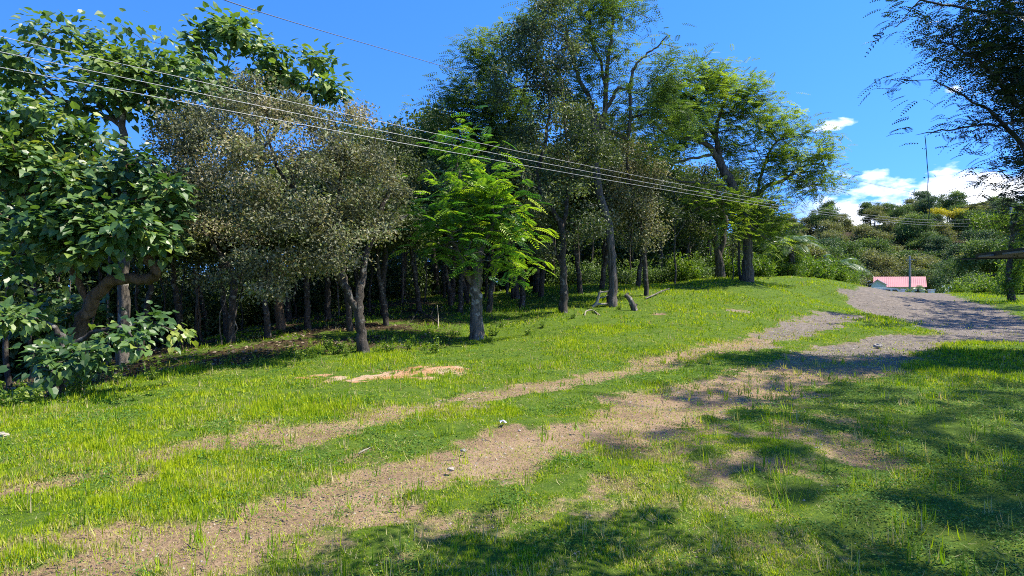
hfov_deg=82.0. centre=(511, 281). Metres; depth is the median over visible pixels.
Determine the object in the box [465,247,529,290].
shrub
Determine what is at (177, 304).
woodland tree
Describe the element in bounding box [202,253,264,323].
woodland tree
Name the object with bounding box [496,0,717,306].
tall tree
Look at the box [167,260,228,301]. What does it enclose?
woodland tree
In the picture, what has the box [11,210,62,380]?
sapling
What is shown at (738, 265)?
sapling
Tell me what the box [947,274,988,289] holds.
shrub
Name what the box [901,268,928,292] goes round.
hillside tree
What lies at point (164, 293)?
sapling
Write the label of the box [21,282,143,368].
shrub
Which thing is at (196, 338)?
sapling
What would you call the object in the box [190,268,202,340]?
sapling
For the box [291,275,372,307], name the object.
shrub
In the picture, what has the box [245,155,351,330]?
woodland tree
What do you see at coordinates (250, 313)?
shrub
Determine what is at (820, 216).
hillside tree
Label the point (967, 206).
hillside tree
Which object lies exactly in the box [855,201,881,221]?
hillside tree
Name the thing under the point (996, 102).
shade tree
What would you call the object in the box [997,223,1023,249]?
hillside tree
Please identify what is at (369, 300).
sapling
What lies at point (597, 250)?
shrub
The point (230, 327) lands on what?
grey leaved tree
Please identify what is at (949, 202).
hillside tree
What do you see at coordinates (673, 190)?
sapling
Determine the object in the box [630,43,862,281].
spreading tree
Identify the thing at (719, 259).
spreading tree
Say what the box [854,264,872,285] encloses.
hillside tree
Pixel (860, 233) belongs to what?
hillside tree
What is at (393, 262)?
shrub
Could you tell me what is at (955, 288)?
shrub
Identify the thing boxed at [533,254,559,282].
shrub
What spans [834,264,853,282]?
shrub
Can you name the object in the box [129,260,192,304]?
woodland tree
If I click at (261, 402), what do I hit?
grass
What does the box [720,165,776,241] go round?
woodland tree
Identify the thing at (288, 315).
woodland tree
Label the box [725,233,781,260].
hillside tree
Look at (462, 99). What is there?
tall tree
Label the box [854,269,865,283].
shrub
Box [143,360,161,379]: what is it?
weed
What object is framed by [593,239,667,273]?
shrub
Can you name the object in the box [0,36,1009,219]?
power line
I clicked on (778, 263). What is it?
shrub
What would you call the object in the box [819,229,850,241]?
hillside tree
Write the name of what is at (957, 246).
hillside tree
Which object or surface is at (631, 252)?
woodland tree
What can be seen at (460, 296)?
woodland tree
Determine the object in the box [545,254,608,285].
shrub
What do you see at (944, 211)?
flowering tree
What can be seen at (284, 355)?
weed
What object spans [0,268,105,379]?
shrub
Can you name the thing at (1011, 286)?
vine clad tree
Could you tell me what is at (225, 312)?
woodland tree
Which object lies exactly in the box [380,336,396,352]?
weed
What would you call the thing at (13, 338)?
shrub
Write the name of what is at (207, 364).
weed
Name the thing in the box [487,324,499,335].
weed
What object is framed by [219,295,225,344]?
sapling
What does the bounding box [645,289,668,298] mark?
dead branch
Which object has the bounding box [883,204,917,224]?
hillside tree
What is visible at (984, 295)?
grass
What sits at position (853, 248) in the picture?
hillside tree
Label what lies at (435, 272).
woodland tree
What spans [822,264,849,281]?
shrub
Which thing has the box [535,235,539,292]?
sapling
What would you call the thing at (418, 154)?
woodland tree
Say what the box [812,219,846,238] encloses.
hillside tree
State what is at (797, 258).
shrub
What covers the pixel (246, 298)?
shrub
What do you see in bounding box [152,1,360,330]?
broadleaf tree
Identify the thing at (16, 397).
weed
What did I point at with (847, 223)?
hillside tree
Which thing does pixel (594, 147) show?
tall tree
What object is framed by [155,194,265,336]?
woodland tree
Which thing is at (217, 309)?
shrub
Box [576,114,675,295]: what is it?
grey leaved tree
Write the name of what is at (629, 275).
shrub
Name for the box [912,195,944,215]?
hillside tree
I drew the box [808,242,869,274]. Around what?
hillside tree
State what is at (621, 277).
shrub
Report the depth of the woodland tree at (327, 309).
19.94 m
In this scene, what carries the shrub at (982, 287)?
on the ground at (830, 509)
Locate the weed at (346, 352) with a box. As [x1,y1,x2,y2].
[341,343,351,355]
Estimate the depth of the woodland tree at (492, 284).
21.26 m
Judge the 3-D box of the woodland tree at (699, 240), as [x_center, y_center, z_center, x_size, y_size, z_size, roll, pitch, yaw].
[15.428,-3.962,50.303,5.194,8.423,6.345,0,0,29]
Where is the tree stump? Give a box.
[624,293,637,310]
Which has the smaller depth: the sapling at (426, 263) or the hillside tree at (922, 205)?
the sapling at (426, 263)
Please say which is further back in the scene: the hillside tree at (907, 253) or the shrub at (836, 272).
the hillside tree at (907, 253)
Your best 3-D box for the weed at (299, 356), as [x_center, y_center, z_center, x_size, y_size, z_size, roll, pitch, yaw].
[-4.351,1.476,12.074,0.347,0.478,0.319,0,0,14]
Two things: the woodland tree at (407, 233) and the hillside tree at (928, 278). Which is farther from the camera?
the hillside tree at (928, 278)
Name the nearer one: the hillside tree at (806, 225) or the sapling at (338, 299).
the sapling at (338, 299)
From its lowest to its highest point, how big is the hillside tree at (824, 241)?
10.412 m
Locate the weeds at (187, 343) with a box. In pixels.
[0,283,607,402]
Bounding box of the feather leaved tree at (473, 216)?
[388,105,558,340]
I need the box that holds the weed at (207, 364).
[197,356,211,369]
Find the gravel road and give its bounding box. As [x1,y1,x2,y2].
[835,286,1023,341]
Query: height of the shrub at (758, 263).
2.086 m
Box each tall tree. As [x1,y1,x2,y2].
[338,115,448,315]
[395,2,557,298]
[478,0,627,312]
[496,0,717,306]
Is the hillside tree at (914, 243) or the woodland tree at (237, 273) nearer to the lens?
the woodland tree at (237, 273)
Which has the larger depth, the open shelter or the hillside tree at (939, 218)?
the hillside tree at (939, 218)
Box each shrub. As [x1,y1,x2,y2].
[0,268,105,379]
[0,282,131,377]
[0,291,39,380]
[0,294,198,398]
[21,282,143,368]
[97,282,192,360]
[132,293,191,335]
[139,283,222,344]
[142,273,254,342]
[186,294,247,334]
[207,276,259,326]
[222,277,304,325]
[224,278,304,325]
[252,274,321,316]
[283,269,333,314]
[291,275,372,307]
[297,273,355,315]
[330,256,414,301]
[351,248,434,299]
[391,248,457,295]
[416,245,467,294]
[448,250,500,293]
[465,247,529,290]
[494,245,552,289]
[502,237,572,283]
[532,229,602,270]
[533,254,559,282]
[544,257,575,283]
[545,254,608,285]
[566,234,627,270]
[570,255,608,283]
[583,231,640,270]
[586,252,630,284]
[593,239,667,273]
[616,259,649,284]
[618,231,681,269]
[621,259,653,284]
[633,254,673,283]
[649,259,678,282]
[665,249,704,281]
[678,258,714,278]
[692,249,735,277]
[693,256,730,278]
[707,246,754,277]
[735,253,780,276]
[753,252,790,275]
[771,251,816,277]
[780,262,808,276]
[799,252,839,279]
[814,256,848,269]
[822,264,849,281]
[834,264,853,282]
[843,257,860,282]
[847,271,860,283]
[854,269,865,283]
[933,269,988,292]
[938,280,972,292]
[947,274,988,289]
[965,272,1005,292]
[985,236,1023,293]
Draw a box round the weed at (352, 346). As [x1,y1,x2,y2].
[347,338,355,350]
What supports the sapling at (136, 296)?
on the ground at (830, 509)
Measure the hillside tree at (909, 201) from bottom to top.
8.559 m
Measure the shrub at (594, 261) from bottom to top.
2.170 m
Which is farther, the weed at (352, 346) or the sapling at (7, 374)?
the weed at (352, 346)
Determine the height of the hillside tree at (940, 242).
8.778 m
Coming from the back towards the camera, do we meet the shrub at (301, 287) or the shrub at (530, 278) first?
the shrub at (530, 278)
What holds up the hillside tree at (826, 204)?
on the ground at (830, 509)
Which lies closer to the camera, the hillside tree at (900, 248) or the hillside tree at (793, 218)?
the hillside tree at (900, 248)
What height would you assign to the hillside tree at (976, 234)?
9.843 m
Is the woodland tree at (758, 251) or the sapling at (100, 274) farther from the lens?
the woodland tree at (758, 251)
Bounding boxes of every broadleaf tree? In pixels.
[0,7,245,364]
[0,84,204,387]
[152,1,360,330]
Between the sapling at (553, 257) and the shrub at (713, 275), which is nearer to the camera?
the sapling at (553, 257)
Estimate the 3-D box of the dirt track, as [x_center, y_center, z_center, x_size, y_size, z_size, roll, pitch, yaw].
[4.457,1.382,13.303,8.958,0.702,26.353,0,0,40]
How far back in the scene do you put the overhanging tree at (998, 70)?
12.04 m
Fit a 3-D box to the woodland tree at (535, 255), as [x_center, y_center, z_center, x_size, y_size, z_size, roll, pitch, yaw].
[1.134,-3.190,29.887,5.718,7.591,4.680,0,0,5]
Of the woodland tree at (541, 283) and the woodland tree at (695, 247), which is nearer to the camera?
the woodland tree at (541, 283)
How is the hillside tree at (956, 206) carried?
on the ground at (830, 509)
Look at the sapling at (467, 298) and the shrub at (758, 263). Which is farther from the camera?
the shrub at (758, 263)
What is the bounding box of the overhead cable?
[224,0,995,206]
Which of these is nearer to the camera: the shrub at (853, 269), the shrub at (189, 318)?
the shrub at (189, 318)
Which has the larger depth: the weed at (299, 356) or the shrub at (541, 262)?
the shrub at (541, 262)
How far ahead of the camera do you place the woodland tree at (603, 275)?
28.65 m
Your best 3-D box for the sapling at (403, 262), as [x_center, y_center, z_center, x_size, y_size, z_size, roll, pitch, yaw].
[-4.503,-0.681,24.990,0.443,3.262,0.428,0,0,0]
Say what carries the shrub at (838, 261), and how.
on the ground at (830, 509)
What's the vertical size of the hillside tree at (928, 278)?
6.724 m
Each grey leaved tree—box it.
[127,77,265,343]
[143,63,420,352]
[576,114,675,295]
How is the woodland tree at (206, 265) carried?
on the ground at (830, 509)
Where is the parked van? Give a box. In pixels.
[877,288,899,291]
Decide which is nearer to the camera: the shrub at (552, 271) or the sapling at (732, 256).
the sapling at (732, 256)
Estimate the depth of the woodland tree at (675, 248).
49.52 m
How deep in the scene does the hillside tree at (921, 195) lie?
183.19 m
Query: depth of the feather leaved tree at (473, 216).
15.90 m
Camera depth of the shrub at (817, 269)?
41.66 m
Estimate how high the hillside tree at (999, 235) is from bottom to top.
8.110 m
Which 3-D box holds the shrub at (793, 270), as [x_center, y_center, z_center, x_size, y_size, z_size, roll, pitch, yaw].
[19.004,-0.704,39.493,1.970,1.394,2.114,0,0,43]
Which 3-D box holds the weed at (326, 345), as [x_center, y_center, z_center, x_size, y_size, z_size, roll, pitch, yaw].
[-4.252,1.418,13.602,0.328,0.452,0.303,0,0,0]
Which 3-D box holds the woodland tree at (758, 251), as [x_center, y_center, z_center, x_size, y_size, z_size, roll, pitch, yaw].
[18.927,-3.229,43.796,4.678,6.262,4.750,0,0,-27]
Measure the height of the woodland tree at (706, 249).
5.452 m
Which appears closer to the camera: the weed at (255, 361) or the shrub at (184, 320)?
the weed at (255, 361)
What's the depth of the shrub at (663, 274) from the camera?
37.47 m
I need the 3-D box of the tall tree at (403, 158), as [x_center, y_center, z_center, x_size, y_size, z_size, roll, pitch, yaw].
[-4.543,-2.348,21.075,5.024,7.269,3.829,0,0,26]
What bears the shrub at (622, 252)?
on the ground at (830, 509)
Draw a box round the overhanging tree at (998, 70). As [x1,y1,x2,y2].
[857,0,1023,268]
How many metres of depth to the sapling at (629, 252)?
36.98 m
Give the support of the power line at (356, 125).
attached to the utility pole
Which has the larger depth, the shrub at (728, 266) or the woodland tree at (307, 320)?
the shrub at (728, 266)
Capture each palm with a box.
[756,235,824,273]
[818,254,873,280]
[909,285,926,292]
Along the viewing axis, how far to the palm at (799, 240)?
39.78 m
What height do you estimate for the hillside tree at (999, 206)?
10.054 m
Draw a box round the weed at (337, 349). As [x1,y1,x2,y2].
[323,334,342,354]
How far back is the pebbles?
14.51 m
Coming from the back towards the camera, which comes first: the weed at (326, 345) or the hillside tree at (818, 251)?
the hillside tree at (818, 251)
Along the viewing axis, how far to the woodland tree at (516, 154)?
35.82 m
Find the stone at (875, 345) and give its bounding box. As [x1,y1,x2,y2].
[873,343,882,347]
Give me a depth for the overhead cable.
19.22 m
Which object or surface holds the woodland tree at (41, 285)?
on the ground at (830, 509)
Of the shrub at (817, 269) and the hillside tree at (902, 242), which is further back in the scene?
the hillside tree at (902, 242)
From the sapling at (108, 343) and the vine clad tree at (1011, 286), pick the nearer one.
the sapling at (108, 343)
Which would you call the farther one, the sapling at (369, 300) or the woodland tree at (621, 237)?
the woodland tree at (621, 237)
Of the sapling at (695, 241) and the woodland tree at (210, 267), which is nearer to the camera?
the woodland tree at (210, 267)
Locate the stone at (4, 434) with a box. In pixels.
[0,432,9,436]
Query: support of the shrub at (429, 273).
on the ground at (830, 509)
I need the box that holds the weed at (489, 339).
[483,333,492,341]
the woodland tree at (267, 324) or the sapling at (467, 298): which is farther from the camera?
the sapling at (467, 298)
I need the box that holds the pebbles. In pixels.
[17,303,1023,575]
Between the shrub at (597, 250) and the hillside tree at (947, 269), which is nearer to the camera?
the shrub at (597, 250)
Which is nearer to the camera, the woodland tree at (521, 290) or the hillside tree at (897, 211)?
the woodland tree at (521, 290)
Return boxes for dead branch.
[403,307,444,326]
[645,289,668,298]
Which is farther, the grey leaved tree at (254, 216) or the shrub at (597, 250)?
the shrub at (597, 250)
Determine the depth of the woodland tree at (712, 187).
43.30 m
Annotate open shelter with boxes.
[961,247,1023,259]
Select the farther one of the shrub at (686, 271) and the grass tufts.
the shrub at (686, 271)
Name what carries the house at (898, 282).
on the ground at (830, 509)
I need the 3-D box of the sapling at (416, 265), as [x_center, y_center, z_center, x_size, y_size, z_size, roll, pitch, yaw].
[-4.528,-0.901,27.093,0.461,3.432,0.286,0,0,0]
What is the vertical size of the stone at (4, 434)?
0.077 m
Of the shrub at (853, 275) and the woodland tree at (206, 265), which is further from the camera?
the shrub at (853, 275)
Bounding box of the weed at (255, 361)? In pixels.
[249,355,264,366]
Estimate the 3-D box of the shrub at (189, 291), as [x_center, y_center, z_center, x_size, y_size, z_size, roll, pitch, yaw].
[-11.420,1.140,21.150,3.685,3.130,4.456,0,0,-10]
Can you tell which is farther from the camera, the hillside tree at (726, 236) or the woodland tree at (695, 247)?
the hillside tree at (726, 236)
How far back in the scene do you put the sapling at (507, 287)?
29.93 m
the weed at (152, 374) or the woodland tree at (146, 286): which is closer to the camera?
the weed at (152, 374)
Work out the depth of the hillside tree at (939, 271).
88.51 m
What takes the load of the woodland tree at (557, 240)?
on the ground at (830, 509)
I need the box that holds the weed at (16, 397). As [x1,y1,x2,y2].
[0,381,33,407]
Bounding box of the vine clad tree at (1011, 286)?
[964,201,1023,301]
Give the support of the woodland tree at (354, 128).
on the ground at (830, 509)
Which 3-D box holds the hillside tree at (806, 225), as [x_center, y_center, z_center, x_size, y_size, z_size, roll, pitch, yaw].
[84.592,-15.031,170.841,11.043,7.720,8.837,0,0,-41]
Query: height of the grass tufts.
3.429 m
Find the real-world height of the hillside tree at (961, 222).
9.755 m
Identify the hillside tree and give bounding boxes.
[710,226,737,250]
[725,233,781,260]
[779,234,833,268]
[784,213,799,221]
[790,217,816,236]
[802,206,840,230]
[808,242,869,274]
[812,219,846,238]
[814,235,848,256]
[815,199,844,215]
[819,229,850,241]
[829,212,856,232]
[829,238,881,264]
[846,223,879,241]
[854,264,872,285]
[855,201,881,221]
[857,205,887,225]
[857,235,899,262]
[857,247,905,277]
[863,270,880,285]
[864,229,901,250]
[867,213,904,241]
[870,201,897,213]
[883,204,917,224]
[883,244,905,261]
[885,254,933,276]
[889,231,913,251]
[891,211,939,252]
[894,248,945,270]
[896,212,927,226]
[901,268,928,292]
[902,197,916,211]
[903,230,942,251]
[908,189,937,204]
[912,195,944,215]
[916,253,940,291]
[918,234,954,260]
[922,267,942,292]
[924,212,946,228]
[926,263,943,269]
[927,258,952,288]
[928,221,960,245]
[934,190,970,209]
[935,256,986,283]
[939,242,968,259]
[946,203,988,233]
[946,208,992,235]
[947,236,1015,283]
[949,203,987,228]
[956,228,997,246]
[974,200,992,213]
[977,227,1006,241]
[984,200,1017,233]
[985,194,1009,202]
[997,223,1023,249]
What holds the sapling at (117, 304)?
on the ground at (830, 509)
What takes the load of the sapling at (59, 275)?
on the ground at (830, 509)
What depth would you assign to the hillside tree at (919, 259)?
112.47 m
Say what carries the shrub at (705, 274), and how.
on the ground at (830, 509)
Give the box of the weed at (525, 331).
[523,324,530,334]
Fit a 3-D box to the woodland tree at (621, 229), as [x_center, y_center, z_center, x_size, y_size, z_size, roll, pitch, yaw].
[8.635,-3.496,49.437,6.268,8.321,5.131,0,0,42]
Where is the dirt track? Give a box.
[0,309,960,575]
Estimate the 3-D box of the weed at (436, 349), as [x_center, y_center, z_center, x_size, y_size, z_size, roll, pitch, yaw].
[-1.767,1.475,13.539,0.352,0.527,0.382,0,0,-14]
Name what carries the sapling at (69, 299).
on the ground at (830, 509)
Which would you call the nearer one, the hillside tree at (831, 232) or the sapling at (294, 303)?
the sapling at (294, 303)
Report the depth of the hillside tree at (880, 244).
129.85 m
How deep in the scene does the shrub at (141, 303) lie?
18.24 m
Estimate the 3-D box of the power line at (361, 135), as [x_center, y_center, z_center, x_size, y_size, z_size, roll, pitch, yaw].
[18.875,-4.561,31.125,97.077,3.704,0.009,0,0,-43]
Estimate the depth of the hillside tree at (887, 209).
178.02 m
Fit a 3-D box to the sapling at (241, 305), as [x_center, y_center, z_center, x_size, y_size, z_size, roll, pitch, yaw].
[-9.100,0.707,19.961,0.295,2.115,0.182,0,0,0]
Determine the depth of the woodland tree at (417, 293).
21.89 m
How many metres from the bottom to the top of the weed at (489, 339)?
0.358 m
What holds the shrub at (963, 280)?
on the ground at (830, 509)
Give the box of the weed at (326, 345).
[321,334,332,349]
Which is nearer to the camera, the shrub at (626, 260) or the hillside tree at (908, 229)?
the shrub at (626, 260)
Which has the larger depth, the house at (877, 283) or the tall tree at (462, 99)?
the house at (877, 283)
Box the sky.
[0,0,1023,279]
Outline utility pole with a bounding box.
[906,256,914,291]
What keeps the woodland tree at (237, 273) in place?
on the ground at (830, 509)
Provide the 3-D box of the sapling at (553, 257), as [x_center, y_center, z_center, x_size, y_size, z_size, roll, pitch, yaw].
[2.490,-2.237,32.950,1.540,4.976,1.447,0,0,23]
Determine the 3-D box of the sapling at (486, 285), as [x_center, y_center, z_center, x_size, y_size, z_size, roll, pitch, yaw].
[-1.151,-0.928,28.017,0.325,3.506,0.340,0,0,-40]
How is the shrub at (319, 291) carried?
on the ground at (830, 509)
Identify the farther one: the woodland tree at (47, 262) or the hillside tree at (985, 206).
the hillside tree at (985, 206)
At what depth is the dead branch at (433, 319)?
19.95 m
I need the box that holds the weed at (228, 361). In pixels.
[220,350,233,365]
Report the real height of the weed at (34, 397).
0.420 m
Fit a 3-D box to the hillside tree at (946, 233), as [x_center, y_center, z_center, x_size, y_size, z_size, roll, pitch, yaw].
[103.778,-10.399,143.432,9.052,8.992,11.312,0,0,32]
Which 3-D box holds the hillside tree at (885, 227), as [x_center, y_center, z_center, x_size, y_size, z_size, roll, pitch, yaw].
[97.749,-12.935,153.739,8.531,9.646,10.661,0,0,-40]
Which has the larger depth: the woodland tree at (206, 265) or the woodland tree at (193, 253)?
the woodland tree at (206, 265)
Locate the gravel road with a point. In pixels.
(878, 298)
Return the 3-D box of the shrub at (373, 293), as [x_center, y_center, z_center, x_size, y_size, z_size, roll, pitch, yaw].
[-6.887,-0.005,27.461,4.456,3.130,3.684,0,0,-27]
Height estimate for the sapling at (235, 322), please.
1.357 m
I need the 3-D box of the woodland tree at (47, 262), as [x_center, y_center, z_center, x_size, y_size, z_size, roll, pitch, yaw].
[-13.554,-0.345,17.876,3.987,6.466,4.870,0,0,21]
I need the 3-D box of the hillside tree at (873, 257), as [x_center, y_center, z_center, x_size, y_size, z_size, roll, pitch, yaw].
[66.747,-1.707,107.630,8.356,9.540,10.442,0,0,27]
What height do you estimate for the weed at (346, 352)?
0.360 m
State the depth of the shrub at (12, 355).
15.62 m
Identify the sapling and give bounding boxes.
[1,251,16,387]
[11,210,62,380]
[37,254,84,288]
[67,204,70,336]
[85,252,105,352]
[106,209,122,365]
[117,261,118,323]
[133,257,139,330]
[160,260,167,348]
[168,257,217,340]
[180,259,188,315]
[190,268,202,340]
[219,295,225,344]
[230,295,239,341]
[239,274,244,330]
[293,249,301,318]
[335,276,339,316]
[359,249,381,311]
[401,249,405,302]
[413,248,417,294]
[424,239,440,299]
[437,238,453,304]
[440,245,445,297]
[448,240,469,302]
[484,244,489,297]
[505,241,512,293]
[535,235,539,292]
[552,230,555,281]
[577,227,579,263]
[622,223,632,282]
[663,180,685,283]
[684,212,708,263]
[730,225,741,279]
[731,225,735,279]
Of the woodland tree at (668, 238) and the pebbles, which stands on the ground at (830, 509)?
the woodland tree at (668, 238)
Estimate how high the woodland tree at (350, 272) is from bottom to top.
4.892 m
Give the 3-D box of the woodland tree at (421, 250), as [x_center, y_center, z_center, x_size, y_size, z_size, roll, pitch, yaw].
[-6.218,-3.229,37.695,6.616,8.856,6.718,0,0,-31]
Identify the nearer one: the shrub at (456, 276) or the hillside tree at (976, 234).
the shrub at (456, 276)
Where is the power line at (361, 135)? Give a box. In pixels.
[0,67,936,225]
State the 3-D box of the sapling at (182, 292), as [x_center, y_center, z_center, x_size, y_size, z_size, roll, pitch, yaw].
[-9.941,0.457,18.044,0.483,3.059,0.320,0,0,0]
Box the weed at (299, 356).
[292,342,306,360]
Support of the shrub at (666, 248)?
on the ground at (830, 509)
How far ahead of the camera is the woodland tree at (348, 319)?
16.93 m
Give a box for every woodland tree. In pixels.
[0,182,90,326]
[0,184,23,210]
[7,187,130,289]
[48,256,147,320]
[56,162,225,353]
[90,257,178,297]
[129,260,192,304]
[130,160,229,345]
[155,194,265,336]
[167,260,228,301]
[184,163,276,337]
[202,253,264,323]
[202,261,228,286]
[207,160,320,337]
[216,259,270,285]
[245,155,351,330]
[255,161,291,321]
[276,165,419,331]
[277,147,367,320]
[297,243,391,307]
[328,112,398,295]
[334,178,442,325]
[351,183,360,284]
[375,116,457,297]
[392,166,460,311]
[393,97,482,294]
[394,238,455,281]
[415,121,519,297]
[421,153,466,301]
[422,166,506,312]
[430,149,552,312]
[466,235,510,275]
[482,122,522,291]
[490,146,584,308]
[503,113,552,287]
[508,141,593,296]
[509,156,605,282]
[518,154,577,291]
[537,91,631,258]
[553,149,635,293]
[556,149,658,287]
[585,147,634,266]
[599,219,639,239]
[614,229,637,250]
[615,155,690,286]
[622,131,685,261]
[622,149,719,268]
[639,234,671,268]
[649,230,692,271]
[651,228,678,246]
[658,161,732,261]
[666,232,706,269]
[677,223,719,260]
[678,179,747,262]
[697,233,714,262]
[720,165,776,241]
[730,193,805,259]
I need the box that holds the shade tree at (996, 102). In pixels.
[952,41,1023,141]
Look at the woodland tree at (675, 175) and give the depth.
41.70 m
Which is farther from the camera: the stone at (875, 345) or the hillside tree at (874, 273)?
the hillside tree at (874, 273)
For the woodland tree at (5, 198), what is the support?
on the ground at (830, 509)
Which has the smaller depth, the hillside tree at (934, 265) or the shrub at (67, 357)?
the shrub at (67, 357)
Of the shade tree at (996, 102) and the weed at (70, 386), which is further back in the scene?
the shade tree at (996, 102)
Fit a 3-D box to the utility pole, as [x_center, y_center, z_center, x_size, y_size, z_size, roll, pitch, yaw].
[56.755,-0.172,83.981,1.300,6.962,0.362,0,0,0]
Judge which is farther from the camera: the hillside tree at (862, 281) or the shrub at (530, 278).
the hillside tree at (862, 281)
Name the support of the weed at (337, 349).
on the ground at (830, 509)
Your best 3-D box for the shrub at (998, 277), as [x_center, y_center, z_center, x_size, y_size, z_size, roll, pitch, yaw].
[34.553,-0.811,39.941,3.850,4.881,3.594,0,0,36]
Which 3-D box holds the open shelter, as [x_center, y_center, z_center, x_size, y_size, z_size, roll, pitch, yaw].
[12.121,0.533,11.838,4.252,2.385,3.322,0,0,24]
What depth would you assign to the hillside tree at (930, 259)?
118.88 m
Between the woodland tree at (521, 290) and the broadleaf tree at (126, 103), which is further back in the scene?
the woodland tree at (521, 290)
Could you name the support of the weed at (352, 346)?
on the ground at (830, 509)
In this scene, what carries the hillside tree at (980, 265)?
on the ground at (830, 509)
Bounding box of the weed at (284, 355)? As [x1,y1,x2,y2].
[280,342,294,357]
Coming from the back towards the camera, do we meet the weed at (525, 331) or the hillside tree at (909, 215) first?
the hillside tree at (909, 215)
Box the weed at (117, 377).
[109,366,126,383]
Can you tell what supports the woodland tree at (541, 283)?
on the ground at (830, 509)
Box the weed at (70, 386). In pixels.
[62,373,92,394]
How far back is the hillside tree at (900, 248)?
138.12 m
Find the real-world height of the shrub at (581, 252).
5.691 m
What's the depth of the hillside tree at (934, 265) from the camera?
114.86 m
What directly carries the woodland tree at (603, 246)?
on the ground at (830, 509)
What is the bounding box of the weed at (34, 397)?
[16,379,44,404]
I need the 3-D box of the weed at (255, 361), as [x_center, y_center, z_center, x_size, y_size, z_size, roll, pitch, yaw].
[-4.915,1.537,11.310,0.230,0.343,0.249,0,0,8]
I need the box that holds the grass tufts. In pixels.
[0,294,1023,575]
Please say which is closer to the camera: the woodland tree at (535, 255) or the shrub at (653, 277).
the woodland tree at (535, 255)
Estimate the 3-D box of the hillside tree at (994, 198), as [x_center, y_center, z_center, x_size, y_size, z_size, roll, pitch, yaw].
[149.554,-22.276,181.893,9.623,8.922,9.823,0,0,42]
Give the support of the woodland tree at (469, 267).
on the ground at (830, 509)
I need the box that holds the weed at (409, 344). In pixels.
[403,335,413,349]
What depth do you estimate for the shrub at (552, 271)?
35.74 m
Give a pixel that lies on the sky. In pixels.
(817, 48)
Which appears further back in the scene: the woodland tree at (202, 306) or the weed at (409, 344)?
the woodland tree at (202, 306)
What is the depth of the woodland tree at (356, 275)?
22.91 m
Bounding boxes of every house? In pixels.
[864,279,887,287]
[873,276,926,292]
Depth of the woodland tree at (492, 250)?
32.85 m
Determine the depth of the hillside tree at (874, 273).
103.27 m
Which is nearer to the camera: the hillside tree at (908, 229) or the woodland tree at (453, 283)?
the woodland tree at (453, 283)
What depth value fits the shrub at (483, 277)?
34.22 m
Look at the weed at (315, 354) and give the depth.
12.41 m
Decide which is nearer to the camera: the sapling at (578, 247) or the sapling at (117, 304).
the sapling at (117, 304)
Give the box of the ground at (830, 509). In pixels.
[0,225,1023,575]
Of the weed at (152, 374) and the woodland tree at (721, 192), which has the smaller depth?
the weed at (152, 374)
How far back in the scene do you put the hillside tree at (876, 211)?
171.56 m
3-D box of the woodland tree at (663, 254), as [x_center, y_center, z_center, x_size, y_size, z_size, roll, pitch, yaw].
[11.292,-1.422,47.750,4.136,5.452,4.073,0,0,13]
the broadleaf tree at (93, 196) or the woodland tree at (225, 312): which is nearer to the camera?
the broadleaf tree at (93, 196)
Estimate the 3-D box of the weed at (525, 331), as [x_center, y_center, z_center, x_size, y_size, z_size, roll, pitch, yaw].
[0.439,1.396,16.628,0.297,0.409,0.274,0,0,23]
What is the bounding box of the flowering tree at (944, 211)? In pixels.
[928,207,970,230]
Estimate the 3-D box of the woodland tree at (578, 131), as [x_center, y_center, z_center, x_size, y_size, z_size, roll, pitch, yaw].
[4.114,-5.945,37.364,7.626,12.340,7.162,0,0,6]
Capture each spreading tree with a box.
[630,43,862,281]
[643,160,753,277]
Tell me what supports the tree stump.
on the ground at (830, 509)
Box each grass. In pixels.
[0,323,1023,418]
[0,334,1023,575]
[159,275,1023,348]
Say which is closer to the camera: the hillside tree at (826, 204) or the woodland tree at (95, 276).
the woodland tree at (95, 276)
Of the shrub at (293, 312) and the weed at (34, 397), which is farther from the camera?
the shrub at (293, 312)
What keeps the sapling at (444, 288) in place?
on the ground at (830, 509)
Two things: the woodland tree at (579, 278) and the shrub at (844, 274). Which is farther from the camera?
the shrub at (844, 274)
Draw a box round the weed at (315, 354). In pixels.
[304,346,317,358]
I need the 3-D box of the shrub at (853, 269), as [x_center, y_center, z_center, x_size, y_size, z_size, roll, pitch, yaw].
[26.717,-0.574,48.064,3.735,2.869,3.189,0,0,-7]
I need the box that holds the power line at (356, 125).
[2,52,989,222]
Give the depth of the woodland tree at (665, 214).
28.85 m
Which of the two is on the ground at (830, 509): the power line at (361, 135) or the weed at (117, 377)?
the weed at (117, 377)
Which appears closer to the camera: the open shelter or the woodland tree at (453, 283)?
the open shelter
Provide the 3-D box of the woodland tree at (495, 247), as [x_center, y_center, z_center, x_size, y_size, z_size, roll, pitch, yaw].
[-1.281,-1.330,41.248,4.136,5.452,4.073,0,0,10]
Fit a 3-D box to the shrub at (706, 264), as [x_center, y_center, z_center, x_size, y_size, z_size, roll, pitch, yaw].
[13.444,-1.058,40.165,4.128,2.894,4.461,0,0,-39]
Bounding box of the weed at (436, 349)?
[427,335,441,353]
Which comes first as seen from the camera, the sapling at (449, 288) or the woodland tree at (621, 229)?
the sapling at (449, 288)
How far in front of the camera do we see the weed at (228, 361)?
11.67 m

